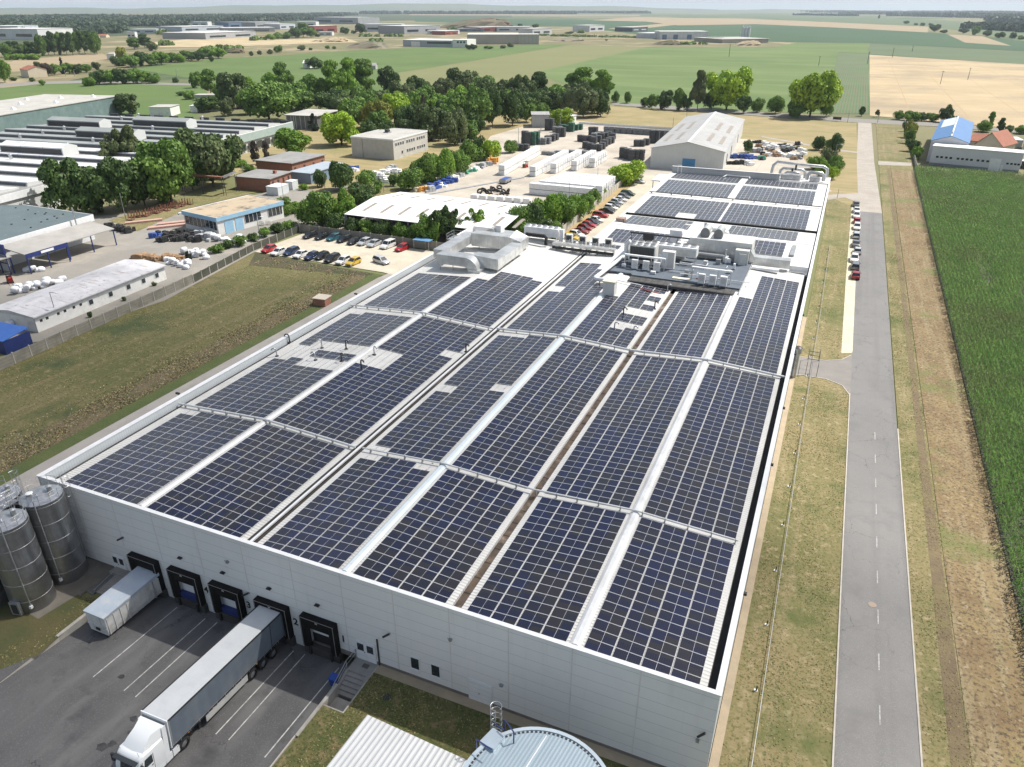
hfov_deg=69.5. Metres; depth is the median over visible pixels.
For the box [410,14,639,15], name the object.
field strip
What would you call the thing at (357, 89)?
tree
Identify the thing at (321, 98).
tree
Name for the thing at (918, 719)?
kerb
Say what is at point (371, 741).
hall
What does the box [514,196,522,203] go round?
wrapped pallet
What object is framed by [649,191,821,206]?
roof pipe
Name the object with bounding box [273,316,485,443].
solar array
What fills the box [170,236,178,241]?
goods stack
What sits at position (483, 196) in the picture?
wrapped pallet
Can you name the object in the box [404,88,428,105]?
tree
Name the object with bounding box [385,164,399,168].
goods stack
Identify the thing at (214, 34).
industrial hall
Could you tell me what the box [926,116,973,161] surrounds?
blue roofed hall
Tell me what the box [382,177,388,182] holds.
goods stack
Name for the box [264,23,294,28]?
industrial hall
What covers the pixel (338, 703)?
stair forecourt
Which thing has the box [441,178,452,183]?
goods stack
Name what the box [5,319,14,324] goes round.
bag
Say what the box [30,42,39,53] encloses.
tree
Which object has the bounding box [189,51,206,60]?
tree
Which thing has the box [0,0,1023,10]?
sky
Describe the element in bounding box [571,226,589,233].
parked car
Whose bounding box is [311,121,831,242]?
factory yard
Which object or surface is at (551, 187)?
wrapped pallet
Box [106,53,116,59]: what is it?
farm house
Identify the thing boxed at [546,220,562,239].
shrub
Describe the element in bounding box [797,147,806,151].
goods stack
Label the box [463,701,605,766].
round tank
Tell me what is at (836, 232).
verge
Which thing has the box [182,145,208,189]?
tree
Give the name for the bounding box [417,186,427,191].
goods stack
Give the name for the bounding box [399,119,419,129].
tree
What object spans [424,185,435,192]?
goods stack
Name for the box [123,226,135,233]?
goods stack
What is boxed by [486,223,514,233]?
air intake hood
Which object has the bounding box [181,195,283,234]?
blue trimmed workshop
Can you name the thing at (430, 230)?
tree
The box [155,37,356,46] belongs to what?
field
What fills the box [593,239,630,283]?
bent white pipe
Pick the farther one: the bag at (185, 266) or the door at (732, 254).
the bag at (185, 266)
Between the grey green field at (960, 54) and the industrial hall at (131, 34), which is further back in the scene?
the industrial hall at (131, 34)
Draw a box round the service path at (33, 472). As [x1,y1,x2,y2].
[3,274,391,493]
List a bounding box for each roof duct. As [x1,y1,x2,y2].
[676,222,703,258]
[749,248,807,272]
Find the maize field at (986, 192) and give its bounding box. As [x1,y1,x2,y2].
[914,163,1023,631]
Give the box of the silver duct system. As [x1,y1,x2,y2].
[433,230,528,273]
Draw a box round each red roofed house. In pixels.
[20,65,47,77]
[98,34,109,37]
[974,129,1017,148]
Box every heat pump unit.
[631,259,638,269]
[642,260,649,270]
[653,261,659,271]
[698,273,705,285]
[708,274,716,286]
[719,276,727,288]
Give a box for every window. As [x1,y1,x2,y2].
[0,146,61,154]
[48,121,98,126]
[76,131,110,137]
[88,298,93,305]
[133,120,185,126]
[185,216,216,229]
[244,211,261,222]
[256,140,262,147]
[267,206,281,216]
[410,656,420,671]
[430,663,441,679]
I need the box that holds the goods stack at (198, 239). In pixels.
[188,234,201,242]
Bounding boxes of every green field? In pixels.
[0,82,207,117]
[137,45,565,90]
[542,43,867,113]
[869,43,1023,63]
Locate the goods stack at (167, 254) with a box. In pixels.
[162,252,183,259]
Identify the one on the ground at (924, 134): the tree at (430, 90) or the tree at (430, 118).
the tree at (430, 90)
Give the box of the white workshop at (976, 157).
[929,143,1023,172]
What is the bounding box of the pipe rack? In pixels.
[552,241,615,256]
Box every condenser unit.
[565,233,575,242]
[579,235,589,244]
[592,236,602,245]
[605,238,615,247]
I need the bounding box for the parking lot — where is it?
[255,233,432,274]
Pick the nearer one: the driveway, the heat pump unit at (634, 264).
the driveway
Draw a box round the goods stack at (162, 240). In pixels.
[155,236,165,242]
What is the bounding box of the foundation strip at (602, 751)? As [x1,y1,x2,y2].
[374,317,806,766]
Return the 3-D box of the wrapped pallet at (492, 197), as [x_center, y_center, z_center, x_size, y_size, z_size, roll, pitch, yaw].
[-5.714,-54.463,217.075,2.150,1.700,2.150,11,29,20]
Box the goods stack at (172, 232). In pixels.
[165,230,176,237]
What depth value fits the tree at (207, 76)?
466.53 m
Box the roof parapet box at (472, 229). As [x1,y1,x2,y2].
[456,226,489,235]
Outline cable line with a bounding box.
[743,248,829,766]
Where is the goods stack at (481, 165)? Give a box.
[476,162,485,168]
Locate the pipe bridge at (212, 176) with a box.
[182,171,239,195]
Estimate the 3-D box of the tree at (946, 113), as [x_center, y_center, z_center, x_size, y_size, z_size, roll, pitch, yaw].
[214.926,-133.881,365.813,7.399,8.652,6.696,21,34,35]
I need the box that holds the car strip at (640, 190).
[576,175,658,241]
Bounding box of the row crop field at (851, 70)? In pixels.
[823,53,868,113]
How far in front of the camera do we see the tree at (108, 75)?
547.04 m
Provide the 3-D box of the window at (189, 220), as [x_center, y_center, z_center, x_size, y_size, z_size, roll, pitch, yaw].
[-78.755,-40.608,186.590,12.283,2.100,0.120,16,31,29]
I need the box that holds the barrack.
[0,259,166,332]
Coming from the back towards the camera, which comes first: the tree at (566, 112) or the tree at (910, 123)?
the tree at (566, 112)
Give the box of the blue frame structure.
[0,244,11,274]
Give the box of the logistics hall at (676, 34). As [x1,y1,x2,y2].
[655,31,708,38]
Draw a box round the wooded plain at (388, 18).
[0,13,511,43]
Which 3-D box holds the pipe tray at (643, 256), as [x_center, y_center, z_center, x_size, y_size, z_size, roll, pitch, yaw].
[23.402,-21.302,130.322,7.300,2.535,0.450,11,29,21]
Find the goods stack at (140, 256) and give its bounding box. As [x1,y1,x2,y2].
[136,253,154,258]
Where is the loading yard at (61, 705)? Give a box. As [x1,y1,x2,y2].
[0,596,350,766]
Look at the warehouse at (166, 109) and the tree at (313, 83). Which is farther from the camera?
the tree at (313, 83)
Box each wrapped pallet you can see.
[470,193,479,199]
[479,194,487,200]
[488,195,496,200]
[497,195,505,201]
[499,164,506,169]
[499,169,506,175]
[505,196,514,202]
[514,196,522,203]
[523,197,531,204]
[529,171,537,176]
[529,182,537,188]
[529,189,534,194]
[530,165,537,171]
[535,189,540,194]
[536,182,542,189]
[541,190,547,195]
[542,183,549,190]
[548,184,555,190]
[550,162,557,168]
[550,168,557,173]
[554,184,560,191]
[560,185,568,191]
[567,185,573,192]
[571,160,578,165]
[571,165,578,170]
[573,186,581,193]
[580,186,587,193]
[586,187,594,192]
[589,157,596,162]
[589,162,595,167]
[595,184,603,191]
[600,181,608,187]
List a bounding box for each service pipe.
[660,267,693,272]
[679,262,707,266]
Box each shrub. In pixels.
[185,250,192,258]
[207,244,224,252]
[218,239,235,248]
[231,235,247,246]
[236,159,246,166]
[241,164,254,170]
[246,232,259,240]
[249,140,259,160]
[258,227,269,236]
[261,140,269,156]
[268,222,286,232]
[282,220,297,228]
[298,183,308,189]
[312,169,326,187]
[328,160,353,188]
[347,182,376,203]
[355,169,376,185]
[372,180,382,192]
[388,174,397,186]
[395,167,424,189]
[409,152,437,182]
[431,148,455,179]
[450,149,471,174]
[459,138,485,161]
[473,134,485,158]
[479,140,501,158]
[503,140,518,152]
[505,205,531,232]
[523,201,543,222]
[529,216,551,237]
[532,193,562,223]
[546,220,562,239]
[554,192,577,224]
[569,193,588,217]
[580,193,595,213]
[588,188,601,203]
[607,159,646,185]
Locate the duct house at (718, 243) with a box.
[689,223,755,265]
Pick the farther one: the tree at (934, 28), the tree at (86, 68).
the tree at (934, 28)
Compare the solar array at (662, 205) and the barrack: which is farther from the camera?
the solar array at (662, 205)
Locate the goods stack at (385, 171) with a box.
[380,169,389,174]
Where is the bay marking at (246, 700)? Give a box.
[93,607,338,756]
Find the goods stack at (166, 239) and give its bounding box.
[157,235,168,241]
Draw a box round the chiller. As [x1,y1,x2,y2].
[628,239,658,264]
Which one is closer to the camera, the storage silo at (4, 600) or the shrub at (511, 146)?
the storage silo at (4, 600)
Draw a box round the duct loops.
[770,160,830,182]
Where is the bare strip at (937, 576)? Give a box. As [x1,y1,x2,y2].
[887,168,970,766]
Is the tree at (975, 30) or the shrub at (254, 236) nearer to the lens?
the shrub at (254, 236)
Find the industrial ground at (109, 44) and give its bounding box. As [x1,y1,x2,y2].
[0,26,797,87]
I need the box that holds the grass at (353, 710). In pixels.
[0,596,615,766]
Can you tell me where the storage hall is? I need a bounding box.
[650,112,744,168]
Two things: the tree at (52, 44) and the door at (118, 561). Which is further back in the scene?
the tree at (52, 44)
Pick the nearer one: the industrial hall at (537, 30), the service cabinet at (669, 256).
the service cabinet at (669, 256)
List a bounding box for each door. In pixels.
[110,553,127,569]
[180,582,194,592]
[222,597,236,608]
[224,219,234,233]
[235,217,243,230]
[312,629,328,636]
[354,639,376,663]
[468,678,492,705]
[682,158,694,166]
[696,242,704,255]
[707,244,716,256]
[730,246,739,258]
[988,158,1001,170]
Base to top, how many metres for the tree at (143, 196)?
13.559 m
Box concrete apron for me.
[8,558,112,618]
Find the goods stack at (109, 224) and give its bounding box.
[103,222,113,227]
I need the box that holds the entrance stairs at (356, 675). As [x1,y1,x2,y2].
[332,649,376,701]
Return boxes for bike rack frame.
[805,347,820,376]
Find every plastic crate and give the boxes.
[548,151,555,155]
[628,149,635,153]
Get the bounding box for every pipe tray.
[624,253,665,271]
[691,266,731,284]
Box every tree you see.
[0,42,12,55]
[0,59,10,82]
[4,41,16,53]
[4,53,11,59]
[9,54,17,59]
[11,41,22,53]
[15,53,24,59]
[18,43,28,53]
[23,41,32,53]
[24,53,32,59]
[29,54,40,59]
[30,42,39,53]
[32,61,39,66]
[34,33,46,55]
[36,157,95,212]
[39,63,52,74]
[41,35,50,54]
[46,31,56,54]
[48,63,61,73]
[53,31,64,54]
[58,32,67,53]
[59,57,65,73]
[60,62,74,73]
[65,31,75,53]
[68,167,104,214]
[71,31,82,52]
[73,64,81,73]
[76,30,88,51]
[81,64,91,72]
[82,76,95,85]
[83,30,92,50]
[86,31,100,52]
[88,69,104,84]
[90,156,146,210]
[91,62,100,69]
[98,124,140,155]
[102,68,117,83]
[109,56,127,65]
[112,68,127,83]
[113,93,139,113]
[115,47,125,57]
[118,54,139,66]
[125,68,138,82]
[125,137,195,202]
[125,160,158,205]
[126,37,139,49]
[132,51,147,65]
[135,70,151,82]
[137,33,151,46]
[144,53,158,65]
[145,42,157,50]
[147,73,160,82]
[152,51,169,64]
[165,52,176,61]
[171,53,185,62]
[173,127,244,186]
[176,91,184,95]
[180,50,192,59]
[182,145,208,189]
[183,90,194,98]
[188,71,200,87]
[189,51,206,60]
[193,95,219,111]
[197,47,214,56]
[200,69,216,92]
[210,47,226,57]
[211,83,220,102]
[216,72,247,108]
[218,96,234,115]
[233,96,250,112]
[235,80,298,119]
[243,75,255,85]
[260,72,276,82]
[266,34,275,39]
[272,61,294,83]
[273,32,282,38]
[273,45,282,51]
[273,127,312,151]
[276,196,294,214]
[281,32,290,38]
[282,81,307,109]
[288,27,301,37]
[291,201,299,210]
[293,91,313,110]
[293,206,309,224]
[297,22,308,36]
[297,45,304,49]
[299,190,334,226]
[300,73,327,93]
[304,27,316,36]
[304,56,322,68]
[307,113,318,130]
[313,88,342,109]
[313,94,322,108]
[319,111,360,144]
[320,59,346,90]
[325,212,344,228]
[330,93,356,109]
[331,187,355,223]
[337,96,365,124]
[338,57,358,89]
[340,27,348,33]
[340,84,366,96]
[343,217,362,231]
[353,58,375,89]
[355,23,366,32]
[357,218,376,233]
[358,120,376,132]
[359,99,392,120]
[360,89,377,103]
[365,110,390,126]
[372,219,392,234]
[373,90,386,99]
[376,65,400,89]
[377,121,395,129]
[382,91,410,122]
[388,80,415,95]
[390,221,407,236]
[392,103,416,127]
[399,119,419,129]
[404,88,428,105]
[405,223,421,238]
[406,75,430,89]
[414,103,446,140]
[416,84,434,98]
[418,211,440,241]
[419,94,427,104]
[425,93,447,106]
[428,204,458,241]
[432,77,454,94]
[434,99,447,107]
[437,103,454,131]
[442,107,468,144]
[446,67,479,90]
[446,84,467,96]
[446,85,492,119]
[449,218,465,236]
[456,119,478,140]
[464,208,484,221]
[466,112,485,136]
[468,75,494,88]
[468,83,487,91]
[470,44,477,49]
[476,77,502,91]
[484,88,501,127]
[499,88,524,125]
[500,77,513,90]
[508,84,528,93]
[512,74,537,92]
[522,91,542,106]
[522,100,535,121]
[530,71,547,90]
[535,102,550,112]
[536,88,559,109]
[548,84,565,108]
[549,107,574,124]
[555,89,572,108]
[563,80,590,91]
[564,72,575,85]
[566,86,598,116]
[572,66,593,88]
[590,88,610,116]
[591,69,614,94]
[611,91,619,102]
[624,91,631,101]
[640,97,646,106]
[644,94,658,108]
[658,90,673,109]
[672,88,686,110]
[682,96,692,110]
[689,70,706,109]
[702,92,718,109]
[706,66,753,109]
[735,95,752,111]
[751,97,765,111]
[766,95,785,112]
[787,101,806,116]
[788,69,843,116]
[819,102,833,116]
[859,106,865,115]
[892,110,903,119]
[903,110,921,120]
[903,128,915,139]
[904,119,918,134]
[905,139,921,150]
[910,146,924,158]
[919,112,928,120]
[926,113,939,121]
[929,24,941,31]
[939,104,954,119]
[958,28,969,32]
[972,26,981,34]
[976,119,992,132]
[983,30,991,35]
[988,111,995,125]
[995,32,1005,37]
[997,118,1005,130]
[1004,125,1014,132]
[1009,32,1016,37]
[1015,125,1023,133]
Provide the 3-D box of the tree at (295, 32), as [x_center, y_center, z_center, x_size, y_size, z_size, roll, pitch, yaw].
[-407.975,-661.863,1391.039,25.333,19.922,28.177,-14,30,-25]
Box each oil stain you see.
[95,742,107,751]
[107,740,116,746]
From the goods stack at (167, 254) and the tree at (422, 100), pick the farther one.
the tree at (422, 100)
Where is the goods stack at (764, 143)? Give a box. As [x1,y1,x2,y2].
[761,141,768,145]
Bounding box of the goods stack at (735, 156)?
[731,153,742,158]
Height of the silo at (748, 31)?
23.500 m
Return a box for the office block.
[350,128,427,159]
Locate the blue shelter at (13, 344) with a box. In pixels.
[0,322,32,354]
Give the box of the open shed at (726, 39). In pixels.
[694,37,768,42]
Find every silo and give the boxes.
[0,468,23,510]
[0,492,56,615]
[0,580,8,607]
[15,472,88,584]
[740,25,744,36]
[744,25,747,36]
[747,25,750,36]
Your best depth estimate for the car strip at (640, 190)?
215.85 m
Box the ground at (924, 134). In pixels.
[0,12,1023,765]
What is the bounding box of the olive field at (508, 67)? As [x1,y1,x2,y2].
[398,45,644,87]
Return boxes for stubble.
[891,193,1023,766]
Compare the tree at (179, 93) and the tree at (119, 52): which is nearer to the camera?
the tree at (179, 93)
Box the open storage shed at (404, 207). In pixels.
[344,192,526,236]
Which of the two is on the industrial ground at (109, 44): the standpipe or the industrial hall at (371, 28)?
the industrial hall at (371, 28)
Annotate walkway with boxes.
[0,489,18,510]
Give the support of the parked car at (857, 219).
on the layby
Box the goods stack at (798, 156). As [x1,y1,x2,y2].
[790,154,802,158]
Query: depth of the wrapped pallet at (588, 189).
217.40 m
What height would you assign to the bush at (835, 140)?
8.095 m
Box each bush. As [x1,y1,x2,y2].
[743,139,752,152]
[806,155,825,169]
[811,136,827,149]
[815,159,830,175]
[820,147,837,163]
[825,133,844,151]
[828,166,840,178]
[829,155,845,170]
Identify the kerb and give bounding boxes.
[0,638,295,766]
[789,245,796,256]
[799,355,850,393]
[832,393,922,766]
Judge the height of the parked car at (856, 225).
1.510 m
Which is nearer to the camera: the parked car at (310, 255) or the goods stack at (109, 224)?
the parked car at (310, 255)
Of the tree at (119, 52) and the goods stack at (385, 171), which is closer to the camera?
the goods stack at (385, 171)
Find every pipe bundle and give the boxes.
[125,218,161,224]
[148,223,185,229]
[157,220,184,224]
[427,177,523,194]
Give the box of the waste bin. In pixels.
[328,672,338,685]
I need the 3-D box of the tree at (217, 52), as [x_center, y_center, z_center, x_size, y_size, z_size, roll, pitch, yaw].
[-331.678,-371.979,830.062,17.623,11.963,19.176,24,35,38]
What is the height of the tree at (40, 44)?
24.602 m
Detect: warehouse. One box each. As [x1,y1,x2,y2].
[149,104,179,115]
[467,33,538,43]
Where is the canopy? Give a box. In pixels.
[651,174,667,187]
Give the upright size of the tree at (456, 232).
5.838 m
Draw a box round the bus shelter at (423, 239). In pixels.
[412,237,432,250]
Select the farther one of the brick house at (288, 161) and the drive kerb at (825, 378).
the brick house at (288, 161)
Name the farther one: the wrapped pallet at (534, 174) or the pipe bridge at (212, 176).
the wrapped pallet at (534, 174)
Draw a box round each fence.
[0,274,192,370]
[192,226,298,282]
[299,223,442,249]
[548,180,622,238]
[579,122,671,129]
[904,120,917,167]
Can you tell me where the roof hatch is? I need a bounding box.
[670,228,683,242]
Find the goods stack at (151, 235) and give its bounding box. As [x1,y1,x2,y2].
[148,230,161,238]
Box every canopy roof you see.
[0,255,14,272]
[4,235,70,273]
[41,221,116,259]
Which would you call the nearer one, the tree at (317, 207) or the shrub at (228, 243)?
the shrub at (228, 243)
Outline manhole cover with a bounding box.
[868,602,876,607]
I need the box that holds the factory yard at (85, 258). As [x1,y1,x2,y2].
[0,186,357,341]
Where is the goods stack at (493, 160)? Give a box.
[486,157,496,162]
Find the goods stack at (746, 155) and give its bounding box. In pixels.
[743,154,753,158]
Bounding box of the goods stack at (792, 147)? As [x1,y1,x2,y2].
[785,145,794,150]
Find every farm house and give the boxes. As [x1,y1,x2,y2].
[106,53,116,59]
[303,60,311,67]
[371,63,377,69]
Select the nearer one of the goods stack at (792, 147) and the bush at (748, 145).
the bush at (748, 145)
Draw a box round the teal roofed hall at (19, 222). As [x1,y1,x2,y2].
[0,204,94,265]
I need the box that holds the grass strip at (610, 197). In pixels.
[558,175,643,240]
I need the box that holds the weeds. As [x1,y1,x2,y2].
[0,258,366,471]
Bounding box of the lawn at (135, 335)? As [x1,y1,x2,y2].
[0,253,376,462]
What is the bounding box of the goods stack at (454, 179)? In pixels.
[445,176,457,182]
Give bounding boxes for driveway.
[790,353,851,394]
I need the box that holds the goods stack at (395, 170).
[392,168,401,172]
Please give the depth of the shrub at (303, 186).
230.02 m
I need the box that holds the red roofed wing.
[969,133,988,145]
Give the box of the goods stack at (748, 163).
[744,160,754,165]
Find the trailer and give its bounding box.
[499,177,511,183]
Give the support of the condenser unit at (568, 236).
on the factory hall at (572, 686)
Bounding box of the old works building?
[0,113,293,208]
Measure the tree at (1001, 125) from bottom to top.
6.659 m
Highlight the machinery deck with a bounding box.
[608,251,752,295]
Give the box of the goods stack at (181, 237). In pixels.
[172,235,183,241]
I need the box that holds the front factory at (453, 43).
[403,38,475,47]
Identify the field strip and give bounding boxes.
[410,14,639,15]
[411,18,1023,51]
[602,17,744,24]
[609,22,687,28]
[640,14,1023,37]
[641,17,927,31]
[948,34,1009,45]
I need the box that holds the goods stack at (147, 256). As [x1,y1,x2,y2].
[143,253,153,260]
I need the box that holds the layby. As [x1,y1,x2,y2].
[841,205,857,352]
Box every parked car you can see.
[260,243,276,252]
[270,247,286,255]
[282,245,299,255]
[292,249,309,258]
[302,230,317,238]
[303,250,317,259]
[313,250,329,259]
[314,232,330,239]
[323,252,340,262]
[325,232,340,240]
[334,254,350,264]
[335,234,350,242]
[345,256,361,265]
[346,236,360,244]
[356,237,371,245]
[366,239,382,247]
[372,254,390,264]
[379,238,395,249]
[394,242,409,251]
[564,232,578,239]
[569,229,584,236]
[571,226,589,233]
[577,223,592,230]
[582,220,596,226]
[586,218,600,224]
[588,215,604,221]
[592,210,608,217]
[598,207,615,213]
[604,203,618,209]
[608,201,621,206]
[610,198,624,203]
[613,196,627,201]
[617,192,631,198]
[621,189,635,195]
[632,179,645,183]
[849,252,859,261]
[850,261,860,270]
[851,240,859,246]
[851,270,859,279]
[852,201,859,206]
[852,210,860,217]
[852,231,859,238]
[853,217,860,222]
[853,222,860,229]
[853,246,861,254]
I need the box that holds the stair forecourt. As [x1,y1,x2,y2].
[330,697,349,711]
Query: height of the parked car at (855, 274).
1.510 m
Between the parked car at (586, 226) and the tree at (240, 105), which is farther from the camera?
the tree at (240, 105)
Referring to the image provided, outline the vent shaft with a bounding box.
[602,277,617,295]
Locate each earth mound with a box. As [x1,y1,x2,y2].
[226,47,244,52]
[311,37,347,41]
[346,40,389,48]
[440,18,512,27]
[548,37,584,40]
[652,40,680,44]
[735,40,760,45]
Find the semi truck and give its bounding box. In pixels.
[110,605,285,766]
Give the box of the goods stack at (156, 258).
[153,255,159,261]
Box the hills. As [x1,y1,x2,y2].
[0,3,1010,12]
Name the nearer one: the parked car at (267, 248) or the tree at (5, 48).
the parked car at (267, 248)
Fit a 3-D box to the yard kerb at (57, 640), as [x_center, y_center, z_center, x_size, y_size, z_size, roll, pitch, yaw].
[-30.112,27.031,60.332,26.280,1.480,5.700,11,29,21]
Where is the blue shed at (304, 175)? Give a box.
[291,161,345,183]
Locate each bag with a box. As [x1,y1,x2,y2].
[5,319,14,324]
[10,286,18,291]
[13,283,22,287]
[22,267,28,271]
[23,284,30,289]
[34,282,40,286]
[37,266,44,271]
[42,279,49,284]
[53,279,61,284]
[58,276,66,280]
[178,262,183,267]
[180,247,187,251]
[183,264,190,269]
[214,234,220,238]
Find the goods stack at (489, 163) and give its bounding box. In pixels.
[486,161,492,165]
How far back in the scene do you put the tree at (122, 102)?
390.34 m
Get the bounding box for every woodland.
[0,13,265,33]
[155,26,707,49]
[209,10,650,21]
[792,10,1023,31]
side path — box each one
[762,136,809,145]
[828,193,858,200]
[878,161,910,165]
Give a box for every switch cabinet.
[684,269,688,276]
[715,259,720,264]
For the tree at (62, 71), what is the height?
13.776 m
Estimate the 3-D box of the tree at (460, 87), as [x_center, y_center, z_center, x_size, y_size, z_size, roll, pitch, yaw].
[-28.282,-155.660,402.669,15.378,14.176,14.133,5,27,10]
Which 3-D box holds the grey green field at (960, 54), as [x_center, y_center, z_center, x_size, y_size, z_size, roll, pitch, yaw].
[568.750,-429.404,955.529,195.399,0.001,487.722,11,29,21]
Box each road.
[834,211,920,766]
[857,123,881,212]
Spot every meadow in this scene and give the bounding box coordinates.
[6,54,106,71]
[126,105,613,212]
[592,106,857,206]
[883,124,913,169]
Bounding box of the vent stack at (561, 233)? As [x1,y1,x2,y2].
[559,229,564,241]
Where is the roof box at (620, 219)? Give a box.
[616,216,625,221]
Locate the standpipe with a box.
[790,346,802,377]
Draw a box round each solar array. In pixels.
[65,410,257,503]
[146,424,344,537]
[196,312,411,417]
[262,454,430,568]
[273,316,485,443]
[353,469,523,602]
[365,273,470,310]
[376,333,555,461]
[428,271,542,326]
[452,340,622,486]
[467,497,626,641]
[507,263,615,333]
[546,355,698,507]
[569,278,668,347]
[584,517,733,684]
[602,229,669,248]
[623,215,706,228]
[635,196,728,220]
[640,291,730,356]
[644,364,774,538]
[656,179,735,197]
[671,173,741,182]
[712,275,798,373]
[720,203,810,228]
[728,226,798,240]
[735,186,815,204]
[745,179,817,189]
[754,240,785,255]
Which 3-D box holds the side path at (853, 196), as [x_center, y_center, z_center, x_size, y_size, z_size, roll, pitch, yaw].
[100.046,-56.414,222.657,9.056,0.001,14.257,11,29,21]
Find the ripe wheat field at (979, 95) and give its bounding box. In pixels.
[869,55,1023,127]
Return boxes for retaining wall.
[55,613,87,640]
[295,683,339,736]
[323,665,378,712]
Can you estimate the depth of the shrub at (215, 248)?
170.72 m
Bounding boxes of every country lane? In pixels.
[0,80,190,86]
[611,102,1017,132]
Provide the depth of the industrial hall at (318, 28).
1694.12 m
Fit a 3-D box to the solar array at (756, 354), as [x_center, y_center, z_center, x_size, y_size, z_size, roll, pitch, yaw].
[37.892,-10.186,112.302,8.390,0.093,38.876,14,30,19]
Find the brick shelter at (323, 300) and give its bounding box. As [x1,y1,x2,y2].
[312,294,331,306]
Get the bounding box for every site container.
[266,183,288,195]
[285,179,298,189]
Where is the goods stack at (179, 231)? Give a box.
[175,228,190,234]
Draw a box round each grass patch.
[0,595,90,668]
[109,189,259,230]
[256,133,491,190]
[273,672,627,766]
[290,185,408,212]
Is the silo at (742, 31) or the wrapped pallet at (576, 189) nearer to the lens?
the wrapped pallet at (576, 189)
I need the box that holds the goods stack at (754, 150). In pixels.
[751,147,761,152]
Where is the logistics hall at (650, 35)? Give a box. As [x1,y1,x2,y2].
[636,32,656,38]
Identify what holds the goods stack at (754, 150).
on the factory yard at (520, 187)
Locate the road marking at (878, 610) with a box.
[874,432,880,724]
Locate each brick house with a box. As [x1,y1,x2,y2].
[233,169,291,191]
[254,151,325,170]
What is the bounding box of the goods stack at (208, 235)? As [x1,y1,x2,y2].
[199,232,211,241]
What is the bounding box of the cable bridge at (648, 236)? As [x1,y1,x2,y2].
[630,231,689,241]
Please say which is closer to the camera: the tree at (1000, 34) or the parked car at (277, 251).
the parked car at (277, 251)
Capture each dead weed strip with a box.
[0,275,364,473]
[249,253,373,275]
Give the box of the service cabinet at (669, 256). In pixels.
[661,249,675,269]
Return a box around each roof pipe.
[178,403,355,448]
[350,304,493,329]
[362,447,737,543]
[497,327,784,377]
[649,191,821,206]
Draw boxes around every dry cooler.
[524,223,560,237]
[651,240,698,263]
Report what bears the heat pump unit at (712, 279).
on the machinery deck
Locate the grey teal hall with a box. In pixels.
[0,94,121,131]
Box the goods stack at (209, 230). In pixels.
[199,228,214,232]
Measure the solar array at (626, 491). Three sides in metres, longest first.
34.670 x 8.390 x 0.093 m
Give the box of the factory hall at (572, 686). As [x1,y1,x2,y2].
[36,166,829,766]
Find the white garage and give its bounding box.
[1014,137,1023,146]
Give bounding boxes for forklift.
[5,272,13,284]
[522,160,529,167]
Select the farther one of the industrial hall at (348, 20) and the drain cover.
the industrial hall at (348, 20)
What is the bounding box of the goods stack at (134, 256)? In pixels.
[132,252,147,258]
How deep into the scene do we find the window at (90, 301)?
138.33 m
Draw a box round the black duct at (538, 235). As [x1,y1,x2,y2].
[525,232,547,245]
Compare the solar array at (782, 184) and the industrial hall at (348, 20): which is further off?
the industrial hall at (348, 20)
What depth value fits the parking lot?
171.81 m
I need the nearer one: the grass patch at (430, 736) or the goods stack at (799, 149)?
the grass patch at (430, 736)
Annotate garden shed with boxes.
[190,105,200,111]
[194,93,214,98]
[531,111,549,127]
[565,114,575,124]
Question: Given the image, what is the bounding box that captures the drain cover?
[382,693,390,700]
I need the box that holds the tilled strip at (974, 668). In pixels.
[891,168,1023,766]
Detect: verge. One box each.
[0,274,381,484]
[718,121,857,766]
[876,123,971,766]
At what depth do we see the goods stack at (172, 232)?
182.81 m
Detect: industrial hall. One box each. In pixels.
[0,25,38,27]
[0,27,72,39]
[127,32,137,37]
[129,29,161,32]
[156,25,222,31]
[161,30,255,38]
[191,21,211,24]
[214,21,241,26]
[219,27,274,31]
[241,22,279,26]
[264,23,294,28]
[296,21,318,25]
[307,25,336,32]
[314,17,379,23]
[318,31,333,35]
[364,24,404,31]
[378,25,439,33]
[427,30,459,33]
[432,31,457,34]
[457,28,483,31]
[465,26,496,31]
[496,26,529,31]
[518,28,551,33]
[573,25,603,31]
[615,26,647,31]
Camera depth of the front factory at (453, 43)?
1071.80 m
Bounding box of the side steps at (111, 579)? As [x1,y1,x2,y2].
[87,566,130,594]
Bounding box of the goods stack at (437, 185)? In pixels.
[427,183,441,189]
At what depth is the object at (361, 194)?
212.61 m
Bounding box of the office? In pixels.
[284,109,336,128]
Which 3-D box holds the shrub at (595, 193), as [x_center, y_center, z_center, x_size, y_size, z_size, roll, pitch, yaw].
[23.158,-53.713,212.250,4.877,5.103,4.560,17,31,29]
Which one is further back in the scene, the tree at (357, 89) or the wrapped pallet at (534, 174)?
the tree at (357, 89)
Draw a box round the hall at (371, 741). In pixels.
[327,715,466,766]
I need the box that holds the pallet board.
[672,276,689,279]

